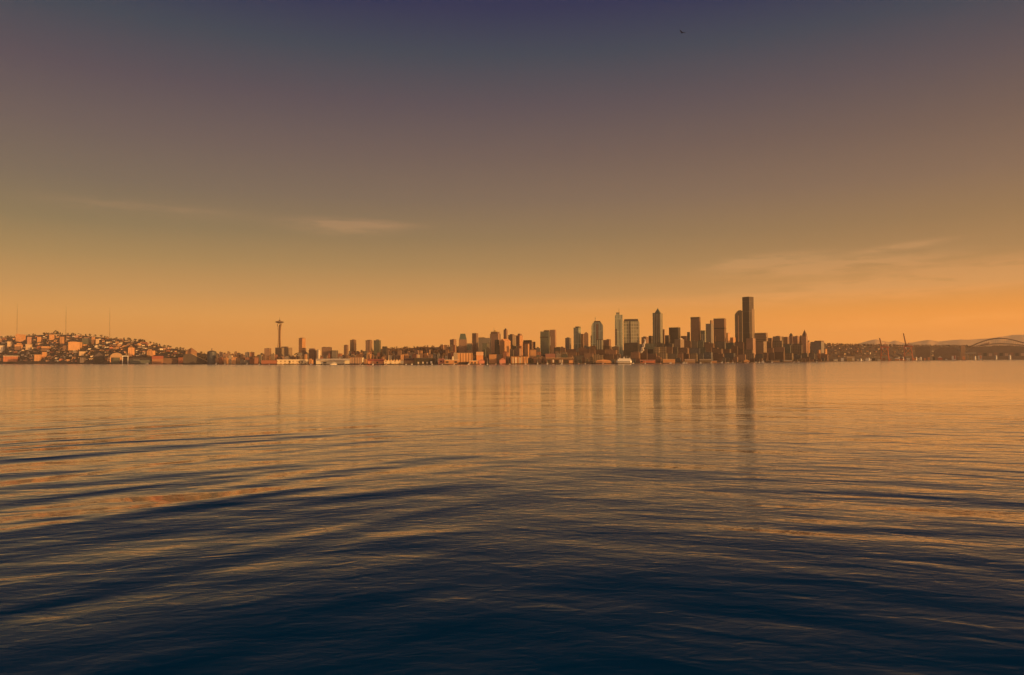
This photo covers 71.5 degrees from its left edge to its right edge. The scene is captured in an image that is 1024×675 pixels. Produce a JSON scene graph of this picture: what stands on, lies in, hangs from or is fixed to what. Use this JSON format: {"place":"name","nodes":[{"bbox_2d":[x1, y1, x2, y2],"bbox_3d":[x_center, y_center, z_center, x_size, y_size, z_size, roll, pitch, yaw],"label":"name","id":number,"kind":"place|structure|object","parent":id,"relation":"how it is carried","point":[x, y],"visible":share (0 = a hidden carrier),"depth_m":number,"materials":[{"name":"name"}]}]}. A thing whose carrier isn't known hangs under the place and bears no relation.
{"place":"outdoors","nodes":[
{"label":"outdoors","id":0,"kind":"place"},
{"bbox_2d":[0,360,1023,674],"bbox_3d":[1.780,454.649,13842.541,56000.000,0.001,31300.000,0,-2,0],"label":"water","id":1,"kind":"structure","parent":0,"point":[820,518],"depth_m":71.53,"materials":[{"name":"blue liquid"}]},
{"bbox_2d":[616,357,631,363],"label":"ferry","id":2,"kind":"object","parent":1,"relation":"on","point":[623,360],"visible":0.98,"depth_m":2626.39,"materials":[{"name":"white paint"}]},
{"bbox_2d":[0,335,1023,364],"bbox_3d":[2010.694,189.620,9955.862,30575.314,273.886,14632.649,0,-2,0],"label":"ground","id":3,"kind":"structure","parent":0,"point":[832,357],"depth_m":5210.72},
{"bbox_2d":[3,356,19,361],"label":"warehouse","id":4,"kind":"structure","parent":3,"relation":"on","point":[10,358],"depth_m":5514.14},
{"bbox_2d":[15,334,25,341],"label":"apartment block","id":5,"kind":"structure","parent":3,"relation":"on","point":[20,337],"depth_m":6189.83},
{"bbox_2d":[68,342,81,350],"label":"apartment block","id":6,"kind":"structure","parent":3,"relation":"on","point":[74,345],"depth_m":5317.82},
{"bbox_2d":[0,334,169,360],"bbox_3d":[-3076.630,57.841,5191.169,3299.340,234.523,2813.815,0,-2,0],"label":"hillside housing","id":7,"kind":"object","parent":3,"relation":"on","point":[68,355],"visible":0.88,"depth_m":5484.62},
{"bbox_2d":[82,337,90,344],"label":"office block","id":8,"kind":"structure","parent":3,"relation":"on","point":[86,340],"depth_m":5468.93,"materials":[{"name":"grey glass"}]},
{"bbox_2d":[94,352,103,363],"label":"warehouse","id":9,"kind":"structure","parent":3,"relation":"on","point":[98,357],"depth_m":4780.64,"materials":[{"name":"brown wood"}]},
{"bbox_2d":[0,333,205,360],"bbox_3d":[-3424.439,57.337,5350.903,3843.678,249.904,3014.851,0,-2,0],"label":"hillside woodland","id":10,"kind":"object","parent":3,"relation":"on","point":[143,354],"visible":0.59,"depth_m":5095.33,"materials":[{"name":"green plant"}]},
{"bbox_2d":[111,357,119,363],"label":"warehouse","id":11,"kind":"structure","parent":3,"relation":"on","point":[115,360],"depth_m":4540.33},
{"bbox_2d":[110,353,122,361],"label":"warehouse","id":12,"kind":"structure","parent":3,"relation":"on","point":[113,355],"depth_m":4659.07,"materials":[{"name":"beige"}]},
{"bbox_2d":[128,347,134,356],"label":"apartment block","id":13,"kind":"structure","parent":3,"relation":"on","point":[130,351],"depth_m":4684.46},
{"bbox_2d":[129,358,150,363],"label":"warehouse","id":14,"kind":"structure","parent":3,"relation":"on","point":[139,360],"depth_m":4304.73,"materials":[{"name":"grey stone"}]},
{"bbox_2d":[152,356,162,363],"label":"warehouse","id":15,"kind":"structure","parent":3,"relation":"on","point":[157,359],"depth_m":4152.08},
{"bbox_2d":[163,358,177,363],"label":"warehouse","id":16,"kind":"structure","parent":3,"relation":"on","point":[170,360],"depth_m":4010.89,"materials":[{"name":"brown"}]},
{"bbox_2d":[183,354,206,362],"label":"storage shed","id":17,"kind":"structure","parent":3,"relation":"on","point":[190,358],"depth_m":3762.89,"materials":[{"name":"stone"}]},
{"bbox_2d":[207,348,216,363],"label":"storage tank","id":18,"kind":"object","parent":3,"relation":"on","point":[211,355],"visible":0.96,"depth_m":3729.83,"materials":[{"name":"grey metal"}]},
{"bbox_2d":[264,348,270,359],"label":"apartment block","id":19,"kind":"structure","parent":3,"relation":"on","point":[267,351],"depth_m":3627.57,"materials":[{"name":"beige stone"}]},
{"bbox_2d":[261,360,276,363],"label":"storage shed","id":20,"kind":"structure","parent":3,"relation":"on","point":[268,361],"depth_m":3226.96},
{"bbox_2d":[276,320,283,347],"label":"observation tower","id":21,"kind":"structure","parent":3,"relation":"on","point":[279,333],"depth_m":3838.69,"materials":[{"name":"paint"}]},
{"bbox_2d":[275,347,291,358],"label":"office block","id":22,"kind":"structure","parent":3,"relation":"on","point":[284,351],"depth_m":3672.97,"materials":[{"name":"beige concrete"}]},
{"bbox_2d":[277,359,307,363],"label":"storage shed","id":23,"kind":"structure","parent":3,"relation":"on","point":[292,361],"depth_m":3095.55,"materials":[{"name":"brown wood"}]},
{"bbox_2d":[299,338,305,352],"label":"apartment tower","id":24,"kind":"structure","parent":3,"relation":"on","point":[302,342],"depth_m":3614.56,"materials":[{"name":"beige concrete"}]},
{"bbox_2d":[309,348,316,360],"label":"apartment block","id":25,"kind":"structure","parent":3,"relation":"on","point":[313,354],"depth_m":3424.47,"materials":[{"name":"brown brick"}]},
{"bbox_2d":[322,347,331,358],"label":"hotel block","id":26,"kind":"structure","parent":3,"relation":"on","point":[326,351],"depth_m":3360.20,"materials":[{"name":"brown brick"}]},
{"bbox_2d":[316,359,349,363],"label":"quay shed","id":27,"kind":"structure","parent":3,"relation":"on","point":[331,361],"depth_m":2941.36,"materials":[{"name":"grey wood"}]},
{"bbox_2d":[350,339,355,351],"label":"apartment tower","id":28,"kind":"structure","parent":3,"relation":"on","point":[352,344],"depth_m":3394.28,"materials":[{"name":"concrete"}]},
{"bbox_2d":[350,357,363,363],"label":"quay building","id":29,"kind":"structure","parent":3,"relation":"on","point":[356,360],"depth_m":2858.02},
{"bbox_2d":[365,340,371,352],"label":"apartment tower","id":30,"kind":"structure","parent":3,"relation":"on","point":[368,345],"depth_m":3328.35,"materials":[{"name":"beige concrete"}]},
{"bbox_2d":[367,359,383,363],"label":"quay shed","id":31,"kind":"structure","parent":3,"relation":"on","point":[376,361],"depth_m":2759.04,"materials":[{"name":"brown wood"}]},
{"bbox_2d":[374,339,380,355],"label":"apartment tower","id":32,"kind":"structure","parent":3,"relation":"on","point":[377,345],"depth_m":3347.39,"materials":[{"name":"green glass"}]},
{"bbox_2d":[384,359,403,363],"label":"quay shed","id":33,"kind":"structure","parent":3,"relation":"on","point":[388,361],"depth_m":2726.61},
{"bbox_2d":[404,358,413,363],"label":"quay building","id":34,"kind":"structure","parent":3,"relation":"on","point":[408,360],"depth_m":2732.92,"materials":[{"name":"brown"}]},
{"bbox_2d":[372,345,475,358],"bbox_3d":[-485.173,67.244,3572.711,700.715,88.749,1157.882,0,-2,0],"label":"slope woodland","id":35,"kind":"object","parent":3,"relation":"on","point":[424,348],"visible":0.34,"depth_m":3646.66,"materials":[{"name":"green plant"}]},
{"bbox_2d":[414,358,434,363],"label":"pier hall","id":36,"kind":"structure","parent":3,"relation":"on","point":[424,360],"depth_m":2705.67,"materials":[{"name":"brown wood"}]},
{"bbox_2d":[445,356,458,363],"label":"pier shed","id":37,"kind":"structure","parent":3,"relation":"on","point":[452,361],"depth_m":2667.50,"materials":[{"name":"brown wood"}]},
{"bbox_2d":[459,334,466,352],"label":"office tower","id":38,"kind":"structure","parent":3,"relation":"on","point":[462,344],"depth_m":3216.36,"materials":[{"name":"brown stone"}]},
{"bbox_2d":[458,353,472,361],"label":"warehouse","id":39,"kind":"structure","parent":3,"relation":"on","point":[465,357],"depth_m":2844.25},
{"bbox_2d":[467,343,472,352],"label":"office block","id":40,"kind":"structure","parent":3,"relation":"on","point":[469,347],"depth_m":3168.26,"materials":[{"name":"grey glass"}]},
{"bbox_2d":[472,333,477,355],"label":"office tower","id":41,"kind":"structure","parent":3,"relation":"on","point":[475,341],"depth_m":3209.43,"materials":[{"name":"concrete"}]},
{"bbox_2d":[476,352,482,360],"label":"warehouse","id":42,"kind":"structure","parent":3,"relation":"on","point":[479,355],"depth_m":2879.37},
{"bbox_2d":[478,337,490,353],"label":"office block","id":43,"kind":"structure","parent":3,"relation":"on","point":[481,340],"depth_m":3291.54,"materials":[{"name":"brown concrete"}]},
{"bbox_2d":[489,354,496,363],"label":"quay building","id":44,"kind":"structure","parent":3,"relation":"on","point":[492,358],"depth_m":2703.61,"materials":[{"name":"orange brick"}]},
{"bbox_2d":[490,330,500,352],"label":"apartment tower","id":45,"kind":"structure","parent":3,"relation":"on","point":[495,335],"depth_m":3418.77,"materials":[{"name":"brown stone"}]},
{"bbox_2d":[500,339,510,355],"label":"apartment block","id":46,"kind":"structure","parent":3,"relation":"on","point":[505,344],"depth_m":3133.82,"materials":[{"name":"beige concrete"}]},
{"bbox_2d":[508,334,515,345],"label":"apartment tower","id":47,"kind":"structure","parent":3,"relation":"on","point":[512,338],"depth_m":3302.35,"materials":[{"name":"beige concrete"}]},
{"bbox_2d":[514,348,521,355],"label":"city block","id":48,"kind":"structure","parent":3,"relation":"on","point":[517,351],"depth_m":3016.32,"materials":[{"name":"beige stone"}]},
{"bbox_2d":[511,356,527,362],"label":"quay building","id":49,"kind":"structure","parent":3,"relation":"on","point":[518,359],"depth_m":2673.16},
{"bbox_2d":[516,334,522,355],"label":"apartment tower","id":50,"kind":"structure","parent":3,"relation":"on","point":[519,339],"depth_m":3224.48,"materials":[{"name":"beige concrete"}]},
{"bbox_2d":[524,344,528,357],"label":"apartment block","id":51,"kind":"structure","parent":3,"relation":"on","point":[526,347],"depth_m":3081.84,"materials":[{"name":"beige concrete"}]},
{"bbox_2d":[523,340,534,352],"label":"office block","id":52,"kind":"structure","parent":3,"relation":"on","point":[531,344],"depth_m":3434.88,"materials":[{"name":"concrete"}]},
{"bbox_2d":[540,330,549,353],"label":"office tower","id":53,"kind":"structure","parent":3,"relation":"on","point":[545,341],"depth_m":3373.16,"materials":[{"name":"grey glass"}]},
{"bbox_2d":[550,330,555,353],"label":"office tower","id":54,"kind":"structure","parent":3,"relation":"on","point":[552,339],"depth_m":3394.62,"materials":[{"name":"pink stone"}]},
{"bbox_2d":[546,358,573,362],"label":"pier hall","id":55,"kind":"structure","parent":3,"relation":"on","point":[559,360],"depth_m":2678.09,"materials":[{"name":"brown wood"}]},
{"bbox_2d":[565,337,570,349],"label":"apartment tower","id":56,"kind":"structure","parent":3,"relation":"on","point":[567,343],"depth_m":3301.07,"materials":[{"name":"grey concrete"}]},
{"bbox_2d":[574,326,580,348],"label":"apartment tower","id":57,"kind":"structure","parent":3,"relation":"on","point":[577,336],"depth_m":3386.50,"materials":[{"name":"grey glass"}]},
{"bbox_2d":[579,348,589,354],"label":"city block","id":58,"kind":"structure","parent":3,"relation":"on","point":[582,351],"depth_m":3039.10,"materials":[{"name":"brick"}]},
{"bbox_2d":[584,332,587,346],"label":"apartment tower","id":59,"kind":"structure","parent":3,"relation":"on","point":[585,338],"depth_m":3361.30,"materials":[{"name":"brown brick"}]},
{"bbox_2d":[591,321,602,345],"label":"office tower","id":60,"kind":"structure","parent":3,"relation":"on","point":[596,329],"depth_m":3446.65,"materials":[{"name":"grey glass"}]},
{"bbox_2d":[593,354,603,361],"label":"city block","id":61,"kind":"structure","parent":3,"relation":"on","point":[598,357],"depth_m":2883.06,"materials":[{"name":"stone"}]},
{"bbox_2d":[596,339,602,349],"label":"office block","id":62,"kind":"structure","parent":3,"relation":"on","point":[599,343],"depth_m":3151.86,"materials":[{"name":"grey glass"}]},
{"bbox_2d":[604,353,613,361],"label":"city block","id":63,"kind":"structure","parent":3,"relation":"on","point":[608,356],"depth_m":2890.33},
{"bbox_2d":[615,313,622,355],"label":"office tower","id":64,"kind":"structure","parent":3,"relation":"on","point":[618,330],"depth_m":3393.60,"materials":[{"name":"grey glass"}]},
{"bbox_2d":[623,319,639,342],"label":"office tower","id":65,"kind":"structure","parent":3,"relation":"on","point":[630,330],"depth_m":3418.83,"materials":[{"name":"grey glass"}]},
{"bbox_2d":[624,342,639,358],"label":"office block","id":66,"kind":"structure","parent":3,"relation":"on","point":[629,348],"depth_m":3042.52,"materials":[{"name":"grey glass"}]},
{"bbox_2d":[631,352,640,361],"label":"city block","id":67,"kind":"structure","parent":3,"relation":"on","point":[636,356],"depth_m":2890.63,"materials":[{"name":"concrete"}]},
{"bbox_2d":[646,343,656,356],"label":"city block","id":68,"kind":"structure","parent":3,"relation":"on","point":[650,345],"depth_m":3269.49,"materials":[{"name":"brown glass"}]},
{"bbox_2d":[647,353,656,360],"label":"city block","id":69,"kind":"structure","parent":3,"relation":"on","point":[651,356],"depth_m":2958.00,"materials":[{"name":"brick"}]},
{"bbox_2d":[653,309,662,344],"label":"office tower","id":70,"kind":"structure","parent":3,"relation":"on","point":[657,325],"depth_m":3539.59,"materials":[{"name":"grey glass"}]},
{"bbox_2d":[667,353,677,360],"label":"city block","id":71,"kind":"structure","parent":3,"relation":"on","point":[672,356],"depth_m":3024.30,"materials":[{"name":"metal"}]},
{"bbox_2d":[669,327,679,343],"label":"office tower","id":72,"kind":"structure","parent":3,"relation":"on","point":[674,332],"depth_m":3595.82,"materials":[{"name":"grey glass"}]},
{"bbox_2d":[674,338,683,352],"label":"office block","id":73,"kind":"structure","parent":3,"relation":"on","point":[679,343],"depth_m":3217.64,"materials":[{"name":"beige concrete"}]},
{"bbox_2d":[679,347,688,353],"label":"city block","id":74,"kind":"structure","parent":3,"relation":"on","point":[683,349],"depth_m":3192.65,"materials":[{"name":"brown brick"}]},
{"bbox_2d":[690,348,699,358],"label":"city block","id":75,"kind":"structure","parent":3,"relation":"on","point":[695,350],"depth_m":3215.30,"materials":[{"name":"brown glass"}]},
{"bbox_2d":[690,317,700,340],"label":"office tower","id":76,"kind":"structure","parent":3,"relation":"on","point":[695,328],"depth_m":3599.48,"materials":[{"name":"brown metal"}]},
{"bbox_2d":[704,352,712,360],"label":"city block","id":77,"kind":"structure","parent":3,"relation":"on","point":[708,355],"depth_m":3105.08,"materials":[{"name":"grey glass"}]},
{"bbox_2d":[706,320,712,342],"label":"office tower","id":78,"kind":"structure","parent":3,"relation":"on","point":[709,332],"depth_m":3574.69,"materials":[{"name":"grey concrete"}]},
{"bbox_2d":[704,342,714,349],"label":"city block","id":79,"kind":"structure","parent":3,"relation":"on","point":[708,344],"depth_m":3446.61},
{"bbox_2d":[713,353,723,360],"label":"city block","id":80,"kind":"structure","parent":3,"relation":"on","point":[716,356],"depth_m":3167.67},
{"bbox_2d":[713,318,725,344],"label":"office tower","id":81,"kind":"structure","parent":3,"relation":"on","point":[719,329],"depth_m":3713.54,"materials":[{"name":"brown metal"}]},
{"bbox_2d":[715,341,725,353],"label":"city block","id":82,"kind":"structure","parent":3,"relation":"on","point":[720,344],"depth_m":3474.89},
{"bbox_2d":[725,353,734,359],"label":"city block","id":83,"kind":"structure","parent":3,"relation":"on","point":[730,355],"depth_m":3235.09,"materials":[{"name":"brown glass"}]},
{"bbox_2d":[731,345,737,356],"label":"city block","id":84,"kind":"structure","parent":3,"relation":"on","point":[734,348],"depth_m":3396.89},
{"bbox_2d":[735,310,742,341],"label":"office tower","id":85,"kind":"structure","parent":3,"relation":"on","point":[738,327],"depth_m":3958.18,"materials":[{"name":"black stone"}]},
{"bbox_2d":[735,342,744,353],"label":"city block","id":86,"kind":"structure","parent":3,"relation":"on","point":[741,345],"depth_m":3575.35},
{"bbox_2d":[742,297,754,341],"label":"skyscraper","id":87,"kind":"structure","parent":3,"relation":"on","point":[748,316],"depth_m":4039.70,"materials":[{"name":"black stone"}]},
{"bbox_2d":[746,338,755,357],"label":"office block","id":88,"kind":"structure","parent":3,"relation":"on","point":[750,343],"depth_m":3567.74,"materials":[{"name":"brown concrete"}]},
{"bbox_2d":[756,341,766,353],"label":"office block","id":89,"kind":"structure","parent":3,"relation":"on","point":[761,347],"depth_m":3589.39,"materials":[{"name":"beige concrete"}]},
{"bbox_2d":[755,333,767,341],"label":"office block","id":90,"kind":"structure","parent":3,"relation":"on","point":[761,336],"depth_m":4029.03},
{"bbox_2d":[768,352,774,360],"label":"city block","id":91,"kind":"structure","parent":3,"relation":"on","point":[771,355],"depth_m":3445.07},
{"bbox_2d":[773,340,782,347],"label":"city block","id":92,"kind":"structure","parent":3,"relation":"on","point":[777,343],"depth_m":3797.83,"materials":[{"name":"stone"}]},
{"bbox_2d":[773,336,783,343],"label":"office block","id":93,"kind":"structure","parent":3,"relation":"on","point":[779,338],"depth_m":3948.50,"materials":[{"name":"beige concrete"}]},
{"bbox_2d":[774,347,784,352],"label":"city block","id":94,"kind":"structure","parent":3,"relation":"on","point":[779,349],"depth_m":3650.99,"materials":[{"name":"brown brick"}]},
{"bbox_2d":[775,352,784,359],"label":"city block","id":95,"kind":"structure","parent":3,"relation":"on","point":[779,355],"depth_m":3525.67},
{"bbox_2d":[791,345,801,357],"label":"city block","id":96,"kind":"structure","parent":3,"relation":"on","point":[796,349],"depth_m":3771.05,"materials":[{"name":"stone"}]},
{"bbox_2d":[793,336,799,343],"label":"office block","id":97,"kind":"structure","parent":3,"relation":"on","point":[796,339],"depth_m":4018.84,"materials":[{"name":"brown stone"}]},
{"bbox_2d":[801,329,807,352],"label":"office tower","id":98,"kind":"structure","parent":3,"relation":"on","point":[804,336],"depth_m":4012.86,"materials":[{"name":"pink stone"}]},
{"bbox_2d":[810,341,823,353],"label":"office block","id":99,"kind":"structure","parent":3,"relation":"on","point":[815,346],"depth_m":4321.17,"materials":[{"name":"grey concrete"}]},
{"bbox_2d":[879,338,889,360],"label":"quay crane","id":100,"kind":"object","parent":3,"relation":"on","point":[885,346],"visible":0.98,"depth_m":4693.12,"materials":[{"name":"red paint"}]},
{"bbox_2d":[903,333,913,359],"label":"quay crane","id":101,"kind":"object","parent":3,"relation":"on","point":[908,345],"visible":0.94,"depth_m":5093.36,"materials":[{"name":"red paint"}]},
{"bbox_2d":[810,342,1023,356],"bbox_3d":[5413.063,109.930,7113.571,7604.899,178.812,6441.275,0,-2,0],"label":"southern woodland","id":102,"kind":"object","parent":3,"relation":"on","point":[861,350],"visible":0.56,"depth_m":5984.19,"materials":[{"name":"green plant"}]},
{"bbox_2d":[915,346,929,359],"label":"warehouse","id":103,"kind":"structure","parent":3,"relation":"on","point":[922,352],"depth_m":5770.79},
{"bbox_2d":[933,347,959,359],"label":"depot","id":104,"kind":"structure","parent":3,"relation":"on","point":[946,352],"depth_m":5980.09,"materials":[{"name":"grey"}]},
{"bbox_2d":[961,345,965,359],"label":"building end","id":105,"kind":"structure","parent":3,"relation":"on","point":[963,353],"depth_m":6415.99,"materials":[{"name":"orange brick"}]},
{"bbox_2d":[966,338,1023,358],"bbox_3d":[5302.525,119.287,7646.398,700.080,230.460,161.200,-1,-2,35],"label":"stadium","id":106,"kind":"object","parent":3,"relation":"on","point":[1016,351],"visible":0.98,"depth_m":7618.62,"materials":[{"name":"concrete"}]},
{"bbox_2d":[0,0,1023,356],"label":"sky","id":107,"kind":"structure","parent":0,"point":[199,175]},
{"bbox_2d":[857,335,1023,346],"bbox_3d":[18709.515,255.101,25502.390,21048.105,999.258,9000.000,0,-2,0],"label":"mountains","id":108,"kind":"structure","parent":0,"point":[959,342],"depth_m":25122.76,"materials":[{"name":"stone"}]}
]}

